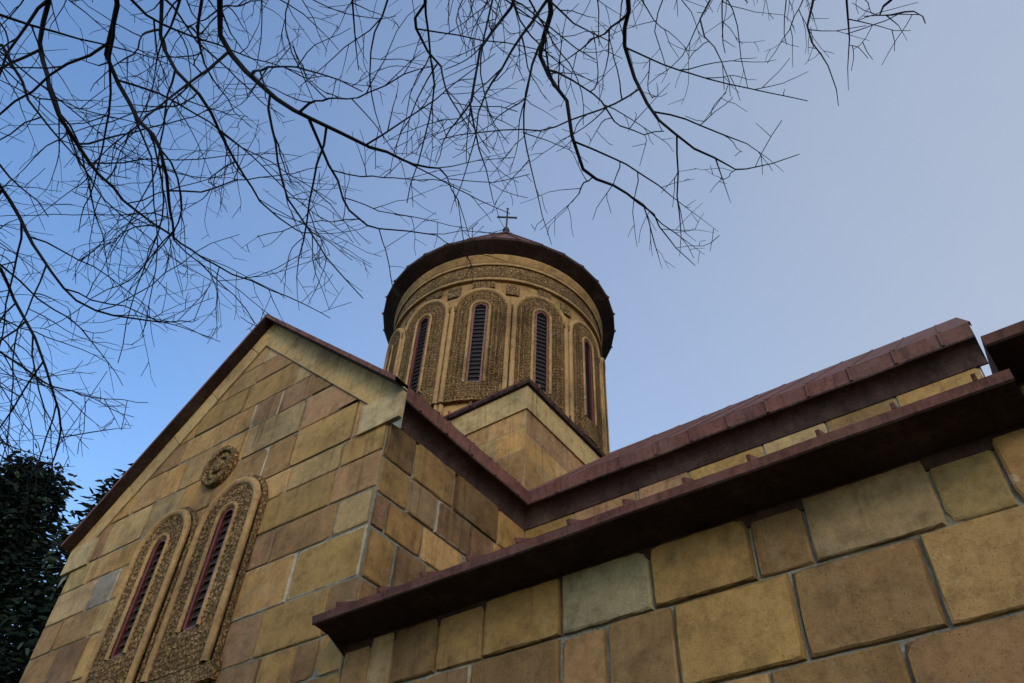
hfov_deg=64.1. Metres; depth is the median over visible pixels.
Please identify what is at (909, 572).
church walls
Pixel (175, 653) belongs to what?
church facade ornament
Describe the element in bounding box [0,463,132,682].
evergreen tree
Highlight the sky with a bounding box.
[0,0,1023,643]
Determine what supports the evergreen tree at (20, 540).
on the ground
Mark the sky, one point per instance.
(898, 213)
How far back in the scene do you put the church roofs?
7.94 m
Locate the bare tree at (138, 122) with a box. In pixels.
[0,0,925,529]
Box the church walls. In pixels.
[19,324,1023,682]
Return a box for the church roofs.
[60,314,1023,656]
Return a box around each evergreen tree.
[0,442,83,679]
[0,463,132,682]
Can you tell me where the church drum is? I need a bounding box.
[382,208,615,453]
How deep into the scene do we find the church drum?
19.16 m
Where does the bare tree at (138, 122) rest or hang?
on the ground
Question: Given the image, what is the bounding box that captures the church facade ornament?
[79,445,267,682]

